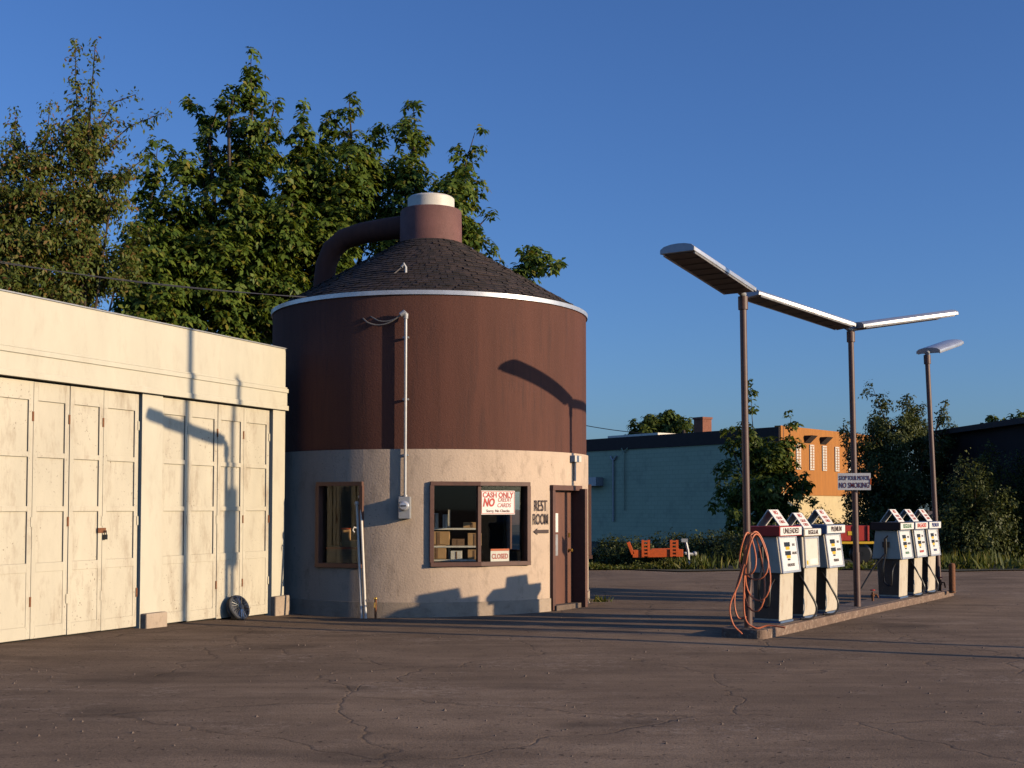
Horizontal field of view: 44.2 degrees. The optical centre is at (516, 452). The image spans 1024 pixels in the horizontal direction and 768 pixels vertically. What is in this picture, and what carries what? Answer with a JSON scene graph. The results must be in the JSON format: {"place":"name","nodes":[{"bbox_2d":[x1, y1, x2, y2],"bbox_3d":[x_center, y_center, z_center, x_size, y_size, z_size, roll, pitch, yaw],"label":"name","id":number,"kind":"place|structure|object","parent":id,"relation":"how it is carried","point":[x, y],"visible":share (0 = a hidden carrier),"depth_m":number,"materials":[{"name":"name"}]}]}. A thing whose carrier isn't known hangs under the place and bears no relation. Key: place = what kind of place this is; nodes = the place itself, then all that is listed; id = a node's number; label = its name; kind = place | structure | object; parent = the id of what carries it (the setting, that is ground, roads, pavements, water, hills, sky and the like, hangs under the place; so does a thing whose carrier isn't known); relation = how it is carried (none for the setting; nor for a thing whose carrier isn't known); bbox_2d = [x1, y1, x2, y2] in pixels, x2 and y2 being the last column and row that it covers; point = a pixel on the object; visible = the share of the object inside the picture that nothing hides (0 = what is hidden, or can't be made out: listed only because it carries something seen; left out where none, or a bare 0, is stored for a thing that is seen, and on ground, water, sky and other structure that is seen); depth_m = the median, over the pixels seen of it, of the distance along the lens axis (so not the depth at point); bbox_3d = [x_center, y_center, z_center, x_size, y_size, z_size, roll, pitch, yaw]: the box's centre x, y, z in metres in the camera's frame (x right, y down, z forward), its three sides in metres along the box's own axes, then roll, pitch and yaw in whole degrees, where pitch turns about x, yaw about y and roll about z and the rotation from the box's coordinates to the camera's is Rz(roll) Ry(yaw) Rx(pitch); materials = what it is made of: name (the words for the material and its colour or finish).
{"place":"outdoors","nodes":[
{"label":"outdoors","id":0,"kind":"place"},
{"bbox_2d":[0,510,1023,767],"bbox_3d":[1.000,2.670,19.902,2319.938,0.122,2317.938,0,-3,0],"label":"ground","id":1,"kind":"structure","parent":0,"point":[616,680],"depth_m":12.23,"materials":[{"name":"grey asphalt"}]},
{"bbox_2d":[0,36,171,310],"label":"plum tree","id":2,"kind":"object","parent":1,"relation":"on","point":[71,246],"visible":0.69,"depth_m":26.96,"materials":[{"name":"green plant"}]},
{"bbox_2d":[0,289,289,643],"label":"garage","id":3,"kind":"structure","parent":1,"relation":"on","point":[142,473],"depth_m":18.45,"materials":[{"name":"beige paint"}]},
{"bbox_2d":[0,377,33,642],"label":"door","id":4,"kind":"structure","parent":3,"relation":"in","point":[16,395],"depth_m":16.41,"materials":[{"name":"paint"}]},
{"bbox_2d":[30,381,70,638],"bbox_3d":[-6.290,0.762,16.970,0.062,3.403,0.665,-1,-3,23],"label":"door","id":5,"kind":"structure","parent":3,"relation":"in","point":[51,403],"depth_m":16.97,"materials":[{"name":"paint"}]},
{"bbox_2d":[66,386,107,634],"bbox_3d":[-6.014,0.792,17.612,0.094,3.407,0.728,-1,-3,27],"label":"door","id":6,"kind":"structure","parent":3,"relation":"in","point":[85,477],"depth_m":17.58,"materials":[{"name":"paint"}]},
{"bbox_2d":[100,390,139,630],"bbox_3d":[-5.747,0.823,18.236,0.062,3.413,0.746,-1,-3,23],"label":"door","id":7,"kind":"structure","parent":3,"relation":"in","point":[121,427],"depth_m":18.24,"materials":[{"name":"paint"}]},
{"bbox_2d":[160,397,188,622],"bbox_3d":[-5.272,0.877,19.336,0.058,3.426,0.668,-1,-3,23],"label":"door","id":8,"kind":"structure","parent":3,"relation":"in","point":[174,585],"depth_m":19.36,"materials":[{"name":"paint"}]},
{"bbox_2d":[186,401,217,621],"bbox_3d":[-4.995,0.913,19.987,0.062,3.440,0.740,-1,-3,23],"label":"door","id":9,"kind":"structure","parent":3,"relation":"in","point":[203,417],"depth_m":19.99,"materials":[{"name":"paint"}]},
{"bbox_2d":[214,404,243,618],"bbox_3d":[-4.707,0.952,20.652,0.058,3.460,0.705,-1,-3,23],"label":"door","id":10,"kind":"structure","parent":3,"relation":"in","point":[230,439],"depth_m":20.65,"materials":[{"name":"paint"}]},
{"bbox_2d":[242,407,269,615],"bbox_3d":[-4.422,0.991,21.320,0.062,3.481,0.742,-1,-3,23],"label":"door","id":11,"kind":"structure","parent":3,"relation":"in","point":[255,577],"depth_m":21.33,"materials":[{"name":"paint"}]},
{"bbox_2d":[102,46,332,344],"bbox_3d":[-7.884,-3.748,32.854,6.436,14.056,3.999,2,-3,-37],"label":"maple tree","id":12,"kind":"object","parent":1,"relation":"on","point":[254,241],"visible":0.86,"depth_m":32.67,"materials":[{"name":"green plant"}]},
{"bbox_2d":[226,595,249,619],"bbox_3d":[-4.524,2.518,20.464,0.260,0.418,0.439,-2,-3,34],"label":"wheel cover","id":13,"kind":"object","parent":1,"relation":"on","point":[238,608],"visible":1,"depth_m":20.39,"materials":[{"name":"metal"}]},
{"bbox_2d":[254,91,395,344],"bbox_3d":[-5.320,-3.284,34.148,4.171,13.240,3.083,0,-3,0],"label":"maple tree","id":14,"kind":"object","parent":1,"relation":"on","point":[356,181],"visible":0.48,"depth_m":33.90,"materials":[{"name":"green plant"}]},
{"bbox_2d":[352,501,362,618],"bbox_3d":[-2.695,1.796,21.274,0.140,1.972,0.340,1,-3,-24],"label":"leaning pole","id":15,"kind":"object","parent":1,"relation":"on","point":[356,503],"visible":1,"depth_m":21.27,"materials":[{"name":"white paint"}]},
{"bbox_2d":[358,496,366,618],"bbox_3d":[-2.592,1.740,21.268,0.079,2.081,0.332,1,-3,-31],"label":"leaning pole","id":16,"kind":"object","parent":1,"relation":"on","point":[363,572],"visible":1,"depth_m":21.21,"materials":[{"name":"white metal"}]},
{"bbox_2d":[374,597,376,618],"bbox_3d":[-2.360,2.640,21.037,0.060,0.471,0.136,0,-3,0],"label":"standpipe","id":17,"kind":"object","parent":1,"relation":"on","point":[375,607],"visible":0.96,"depth_m":21.06,"materials":[{"name":"metal"}]},
{"bbox_2d":[271,193,591,617],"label":"jug-shaped building","id":18,"kind":"structure","parent":1,"relation":"on","point":[457,386],"depth_m":21.80,"materials":[{"name":"beige paint"}]},
{"bbox_2d":[0,261,401,325],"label":"service wire","id":19,"kind":"object","parent":18,"relation":"attached to","point":[392,320],"visible":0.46,"depth_m":22.72,"materials":[{"name":"white paint"}]},
{"bbox_2d":[315,482,363,567],"bbox_3d":[-3.006,1.228,21.638,0.969,1.466,0.235,-1,-3,27],"label":"window","id":20,"kind":"structure","parent":18,"relation":"in","point":[320,493],"depth_m":21.75,"materials":[{"name":"brown wood"}]},
{"bbox_2d":[326,546,357,562],"bbox_3d":[-2.975,2.242,23.149,0.990,1.040,0.490,0,-3,0],"label":"counter","id":21,"kind":"object","parent":18,"relation":"on","point":[337,554],"visible":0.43,"depth_m":22.94,"materials":[{"name":"brown wood"}]},
{"bbox_2d":[341,528,356,546],"bbox_3d":[-3.002,1.548,23.154,0.405,0.343,0.300,0,-3,0],"label":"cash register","id":22,"kind":"object","parent":21,"relation":"on","point":[346,541],"visible":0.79,"depth_m":23.01,"materials":[{"name":"plastic"}]},
{"bbox_2d":[434,510,475,561],"bbox_3d":[-1.202,1.862,22.235,1.035,1.720,0.350,0,-3,0],"label":"shelf unit","id":23,"kind":"object","parent":18,"relation":"on","point":[451,546],"visible":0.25,"depth_m":22.07,"materials":[{"name":"white paint"}]},
{"bbox_2d":[434,513,438,527],"bbox_3d":[-1.440,1.190,22.206,0.120,0.260,0.206,0,-3,0],"label":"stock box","id":24,"kind":"object","parent":23,"relation":"on","point":[436,520],"visible":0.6,"depth_m":22.11,"materials":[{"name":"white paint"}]},
{"bbox_2d":[434,544,446,558],"bbox_3d":[-1.410,1.729,22.183,0.340,0.260,0.206,0,-3,0],"label":"stock box","id":25,"kind":"object","parent":23,"relation":"on","point":[440,553],"visible":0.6,"depth_m":22.08,"materials":[{"name":"cardboard"}]},
{"bbox_2d":[434,531,449,544],"bbox_3d":[-1.380,1.500,22.193,0.400,0.240,0.206,0,-3,0],"label":"stock box","id":26,"kind":"object","parent":23,"relation":"on","point":[441,537],"visible":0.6,"depth_m":22.10,"materials":[{"name":"cardboard"}]},
{"bbox_2d":[443,514,447,527],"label":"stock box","id":27,"kind":"object","parent":23,"relation":"on","point":[445,520],"visible":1,"depth_m":22.11,"materials":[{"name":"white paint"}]},
{"bbox_2d":[451,551,461,558],"bbox_3d":[-1.060,1.794,22.180,0.200,0.150,0.206,0,-3,0],"label":"stock box","id":28,"kind":"object","parent":23,"relation":"on","point":[456,554],"visible":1,"depth_m":22.08,"materials":[{"name":"white cardboard"}]},
{"bbox_2d":[452,539,464,545],"bbox_3d":[-1.030,1.569,22.190,0.220,0.120,0.206,0,-3,0],"label":"stock box","id":29,"kind":"object","parent":23,"relation":"on","point":[458,542],"visible":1,"depth_m":22.09,"materials":[{"name":"brown cardboard"}]},
{"bbox_2d":[463,522,475,527],"bbox_3d":[-0.790,1.270,22.203,0.300,0.100,0.206,0,-3,0],"label":"stock box","id":30,"kind":"object","parent":23,"relation":"on","point":[469,524],"visible":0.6,"depth_m":22.11,"materials":[{"name":"cardboard"}]},
{"bbox_2d":[468,549,475,558],"bbox_3d":[-0.750,1.784,22.180,0.220,0.170,0.206,0,-3,0],"label":"stock box","id":31,"kind":"object","parent":23,"relation":"on","point":[471,553],"visible":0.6,"depth_m":22.08,"materials":[{"name":"cardboard"}]},
{"bbox_2d":[468,533,481,545],"bbox_3d":[-0.740,1.519,22.192,0.240,0.220,0.206,0,-3,0],"label":"stock box","id":32,"kind":"object","parent":23,"relation":"on","point":[471,539],"visible":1,"depth_m":22.09,"materials":[{"name":"cardboard"}]},
{"bbox_2d":[429,481,530,566],"bbox_3d":[-0.614,1.209,21.547,1.828,1.435,0.366,1,-3,-21],"label":"window","id":33,"kind":"structure","parent":18,"relation":"in","point":[526,486],"depth_m":21.45,"materials":[{"name":"brown wood"}]},
{"bbox_2d":[481,490,514,514],"bbox_3d":[-0.322,0.850,21.635,0.660,0.410,0.014,1,-3,-29],"label":"window sign","id":34,"kind":"object","parent":18,"relation":"attached to","point":[497,502],"visible":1,"depth_m":21.63,"materials":[{"name":"white paper"}]},
{"bbox_2d":[490,549,508,560],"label":"closed sign","id":35,"kind":"object","parent":18,"relation":"on","point":[499,554],"visible":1,"depth_m":21.72,"materials":[{"name":"white paper"}]},
{"bbox_2d":[506,490,519,550],"bbox_3d":[-0.016,1.432,26.782,0.412,1.300,0.235,-2,-3,33],"label":"window","id":36,"kind":"structure","parent":18,"relation":"in","point":[508,516],"depth_m":26.83,"materials":[{"name":"brown wood"}]},
{"bbox_2d":[556,490,572,603],"bbox_3d":[0.798,1.685,22.711,0.122,2.060,0.867,-2,-3,32],"label":"door","id":37,"kind":"structure","parent":18,"relation":"in","point":[564,550],"depth_m":22.83,"materials":[{"name":"wood"}]},
{"bbox_2d":[588,484,591,558],"bbox_3d":[1.293,1.325,24.441,0.240,1.414,0.993,0,-3,-3],"label":"window","id":38,"kind":"structure","parent":18,"relation":"in","point":[589,485],"depth_m":23.95,"materials":[{"name":"brown wood"}]},
{"bbox_2d":[359,100,567,284],"bbox_3d":[-1.575,-3.269,33.853,6.435,13.186,2.820,-1,-3,30],"label":"maple tree","id":39,"kind":"object","parent":1,"relation":"on","point":[410,179],"visible":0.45,"depth_m":34.06,"materials":[{"name":"green plant"}]},
{"bbox_2d":[1,586,1021,767],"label":"grit","id":40,"kind":"object","parent":1,"relation":"on","point":[524,676],"visible":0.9,"depth_m":12.19,"materials":[{"name":"concrete"}]},
{"bbox_2d":[589,595,613,601],"bbox_3d":[1.534,2.716,23.540,0.524,0.127,0.279,-1,-3,11],"label":"weed tuft","id":41,"kind":"object","parent":1,"relation":"on","point":[598,599],"visible":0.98,"depth_m":23.53,"materials":[{"name":"green plant"}]},
{"bbox_2d":[586,417,881,543],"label":"store building","id":42,"kind":"structure","parent":1,"relation":"on","point":[647,484],"depth_m":60.33,"materials":[{"name":"blue paint"}]},
{"bbox_2d":[796,443,800,469],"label":"window","id":43,"kind":"structure","parent":42,"relation":"in","point":[798,453],"depth_m":56.23,"materials":[{"name":"white glass"}]},
{"bbox_2d":[809,445,814,469],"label":"window","id":44,"kind":"structure","parent":42,"relation":"in","point":[811,447],"depth_m":57.24,"materials":[{"name":"white glass"}]},
{"bbox_2d":[822,446,826,470],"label":"window","id":45,"kind":"structure","parent":42,"relation":"in","point":[824,448],"depth_m":58.29,"materials":[{"name":"white glass"}]},
{"bbox_2d":[834,447,839,471],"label":"window","id":46,"kind":"structure","parent":42,"relation":"in","point":[836,449],"depth_m":59.34,"materials":[{"name":"white glass"}]},
{"bbox_2d":[512,525,1023,570],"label":"verge","id":47,"kind":"structure","parent":1,"relation":"on","point":[515,536],"depth_m":37.13,"materials":[{"name":"green plant"}]},
{"bbox_2d":[588,533,673,565],"bbox_3d":[3.212,2.963,37.325,2.512,1.250,2.331,2,-3,-31],"label":"bramble","id":48,"kind":"object","parent":47,"relation":"on","point":[613,553],"visible":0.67,"depth_m":36.84,"materials":[{"name":"green plant"}]},
{"bbox_2d":[625,409,693,434],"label":"round tree","id":49,"kind":"object","parent":47,"relation":"on","point":[668,421],"visible":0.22,"depth_m":83.82,"materials":[{"name":"green plant"}]},
{"bbox_2d":[627,539,696,564],"bbox_3d":[4.189,2.913,36.708,2.073,0.863,1.340,0,-3,0],"label":"orange trailer","id":50,"kind":"object","parent":47,"relation":"on","point":[671,551],"visible":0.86,"depth_m":36.16,"materials":[{"name":"metal"}]},
{"bbox_2d":[646,527,742,560],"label":"bramble","id":51,"kind":"object","parent":47,"relation":"on","point":[699,547],"visible":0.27,"depth_m":40.11,"materials":[{"name":"green plant"}]},
{"bbox_2d":[704,522,777,564],"bbox_3d":[7.477,2.841,38.848,3.721,1.751,2.234,0,-3,0],"label":"bramble","id":52,"kind":"object","parent":47,"relation":"on","point":[734,543],"visible":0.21,"depth_m":38.59,"materials":[{"name":"green plant"}]},
{"bbox_2d":[704,379,819,539],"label":"young maple","id":53,"kind":"object","parent":47,"relation":"on","point":[769,458],"visible":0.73,"depth_m":45.70,"materials":[{"name":"green plant"}]},
{"bbox_2d":[588,548,1023,569],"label":"weeds","id":54,"kind":"object","parent":47,"relation":"on","point":[983,561],"visible":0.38,"depth_m":35.98,"materials":[{"name":"green plant"}]},
{"bbox_2d":[794,503,862,557],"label":"bramble","id":55,"kind":"object","parent":47,"relation":"on","point":[846,548],"visible":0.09,"depth_m":43.67,"materials":[{"name":"green plant"}]},
{"bbox_2d":[840,525,873,563],"bbox_3d":[10.250,2.844,38.988,2.173,1.215,1.250,0,-3,0],"label":"red wagon","id":56,"kind":"object","parent":47,"relation":"on","point":[864,548],"visible":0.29,"depth_m":38.44,"materials":[{"name":"metal"}]},
{"bbox_2d":[844,504,925,555],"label":"bramble","id":57,"kind":"object","parent":47,"relation":"on","point":[871,538],"visible":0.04,"depth_m":44.86,"materials":[{"name":"green plant"}]},
{"bbox_2d":[836,379,959,537],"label":"broadleaf tree","id":58,"kind":"object","parent":47,"relation":"on","point":[901,485],"visible":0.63,"depth_m":46.80,"materials":[{"name":"green plant"}]},
{"bbox_2d":[928,439,1023,560],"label":"climbing shrub","id":59,"kind":"object","parent":47,"relation":"on","point":[966,531],"visible":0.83,"depth_m":41.30,"materials":[{"name":"green plant"}]},
{"bbox_2d":[973,449,1023,559],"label":"climbing shrub","id":60,"kind":"object","parent":47,"relation":"on","point":[1012,484],"visible":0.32,"depth_m":42.40,"materials":[{"name":"green plant"}]},
{"bbox_2d":[980,409,1023,423],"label":"street tree","id":61,"kind":"object","parent":47,"relation":"on","point":[989,418],"visible":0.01,"depth_m":71.20,"materials":[{"name":"green plant"}]},
{"bbox_2d":[722,589,953,638],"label":"pump island","id":62,"kind":"structure","parent":1,"relation":"on","point":[847,611],"depth_m":19.24,"materials":[{"name":"concrete"}]},
{"bbox_2d":[660,243,755,627],"bbox_3d":[2.573,-0.101,16.436,0.469,4.936,2.149,-2,-3,33],"label":"lamp post","id":63,"kind":"object","parent":62,"relation":"on","point":[693,260],"visible":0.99,"depth_m":17.13,"materials":[{"name":"brown metal"}]},
{"bbox_2d":[729,531,784,634],"bbox_3d":[3.229,1.749,17.051,0.743,1.390,0.301,0,-3,0],"label":"air hose","id":64,"kind":"object","parent":63,"relation":"hanging from","point":[750,537],"visible":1,"depth_m":17.05,"materials":[{"name":"rubber"}]},
{"bbox_2d":[750,525,801,623],"bbox_3d":[3.677,1.731,18.070,0.557,1.368,0.911,-2,-3,33],"label":"fuel pump","id":65,"kind":"object","parent":62,"relation":"on","point":[780,542],"visible":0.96,"depth_m":17.84,"materials":[{"name":"metal"}]},
{"bbox_2d":[757,510,788,525],"bbox_3d":[3.684,0.931,18.132,0.350,0.232,0.360,-2,-3,33],"label":"tent sign","id":66,"kind":"object","parent":65,"relation":"on","point":[776,515],"visible":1,"depth_m":18.10,"materials":[{"name":"white plastic"}]},
{"bbox_2d":[792,528,820,619],"bbox_3d":[4.216,1.786,18.782,0.633,1.320,0.918,-2,-3,33],"label":"fuel pump","id":67,"kind":"object","parent":62,"relation":"on","point":[805,607],"visible":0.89,"depth_m":18.64,"materials":[{"name":"metal"}]},
{"bbox_2d":[786,513,811,528],"bbox_3d":[4.210,1.014,18.938,0.350,0.232,0.360,-2,-3,33],"label":"tent sign","id":68,"kind":"object","parent":67,"relation":"on","point":[800,518],"visible":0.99,"depth_m":18.89,"materials":[{"name":"white plastic"}]},
{"bbox_2d":[793,524,844,614],"bbox_3d":[4.751,1.799,19.627,0.658,1.368,0.988,-2,-3,33],"label":"fuel pump","id":69,"kind":"object","parent":62,"relation":"on","point":[831,557],"visible":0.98,"depth_m":19.44,"materials":[{"name":"metal"}]},
{"bbox_2d":[807,510,832,524],"bbox_3d":[4.736,1.002,19.748,0.350,0.232,0.360,-2,-3,33],"label":"tent sign","id":70,"kind":"object","parent":69,"relation":"on","point":[822,514],"visible":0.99,"depth_m":19.71,"materials":[{"name":"white plastic"}]},
{"bbox_2d":[746,290,957,606],"bbox_3d":[5.600,-0.008,20.940,4.115,5.145,0.535,1,-3,-24],"label":"lamp post","id":71,"kind":"object","parent":62,"relation":"on","point":[794,309],"visible":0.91,"depth_m":20.89,"materials":[{"name":"brown metal"}]},
{"bbox_2d":[838,473,870,489],"bbox_3d":[5.594,0.473,20.871,0.539,0.280,0.017,0,-3,10],"label":"warning sign","id":72,"kind":"object","parent":71,"relation":"attached to","point":[854,481],"visible":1,"depth_m":20.87,"materials":[{"name":"white metal"}]},
{"bbox_2d":[870,589,878,600],"bbox_3d":[6.260,2.500,22.059,0.150,0.220,0.090,0,-3,0],"label":"water valve","id":73,"kind":"object","parent":62,"relation":"on","point":[872,596],"visible":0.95,"depth_m":22.04,"materials":[{"name":"metal"}]},
{"bbox_2d":[861,522,913,598],"bbox_3d":[6.679,1.937,22.797,0.683,1.368,1.307,-2,-3,33],"label":"fuel pump","id":74,"kind":"object","parent":62,"relation":"on","point":[892,551],"visible":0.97,"depth_m":22.70,"materials":[{"name":"metal"}]},
{"bbox_2d":[880,509,903,521],"bbox_3d":[6.846,1.143,22.989,0.350,0.232,0.360,-2,-3,33],"label":"tent sign","id":75,"kind":"object","parent":74,"relation":"on","point":[888,513],"visible":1,"depth_m":22.95,"materials":[{"name":"white plastic"}]},
{"bbox_2d":[904,521,927,596],"bbox_3d":[7.376,1.975,23.660,0.658,1.368,0.988,-2,-3,33],"label":"fuel pump","id":76,"kind":"object","parent":62,"relation":"on","point":[915,579],"visible":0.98,"depth_m":23.47,"materials":[{"name":"metal"}]},
{"bbox_2d":[895,509,918,521],"bbox_3d":[7.362,1.178,23.781,0.350,0.232,0.360,-2,-3,33],"label":"tent sign","id":77,"kind":"object","parent":76,"relation":"on","point":[904,512],"visible":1,"depth_m":23.72,"materials":[{"name":"white plastic"}]},
{"bbox_2d":[919,521,940,593],"bbox_3d":[7.892,2.010,24.453,0.658,1.368,0.988,-2,-3,33],"label":"fuel pump","id":78,"kind":"object","parent":62,"relation":"on","point":[929,578],"visible":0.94,"depth_m":24.26,"materials":[{"name":"metal"}]},
{"bbox_2d":[909,509,931,520],"bbox_3d":[7.877,1.212,24.573,0.350,0.232,0.360,-2,-3,33],"label":"tent sign","id":79,"kind":"object","parent":78,"relation":"on","point":[923,513],"visible":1,"depth_m":24.52,"materials":[{"name":"white"}]},
{"bbox_2d":[916,339,963,590],"bbox_3d":[8.683,0.163,25.772,0.469,5.226,2.063,-2,-3,33],"label":"lamp post","id":80,"kind":"object","parent":62,"relation":"on","point":[943,346],"visible":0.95,"depth_m":24.97,"materials":[{"name":"brown metal"}]},
{"bbox_2d":[938,577,945,590],"bbox_3d":[8.364,2.583,24.791,0.150,0.292,0.090,0,-3,0],"label":"water valve","id":81,"kind":"object","parent":62,"relation":"on","point":[940,585],"visible":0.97,"depth_m":24.77,"materials":[{"name":"metal"}]},
{"bbox_2d":[948,563,956,592],"bbox_3d":[8.520,2.443,24.667,0.180,0.590,0.180,0,-3,0],"label":"bollard","id":82,"kind":"object","parent":62,"relation":"on","point":[952,587],"visible":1,"depth_m":24.62,"materials":[{"name":"metal"}]},
{"bbox_2d":[933,417,1023,557],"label":"shed building","id":83,"kind":"structure","parent":1,"relation":"on","point":[1007,436],"depth_m":45.44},
{"bbox_2d":[950,484,1023,557],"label":"door","id":84,"kind":"structure","parent":83,"relation":"in","point":[1021,484],"depth_m":42.97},
{"bbox_2d":[0,0,1023,509],"label":"sky","id":85,"kind":"structure","parent":0,"point":[853,160],"materials":[{"name":"blue"}]},
{"bbox_2d":[586,425,684,433],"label":"power line","id":86,"kind":"object","parent":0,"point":[683,431],"visible":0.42,"depth_m":80.12,"materials":[{"name":"black plastic"}]}
]}

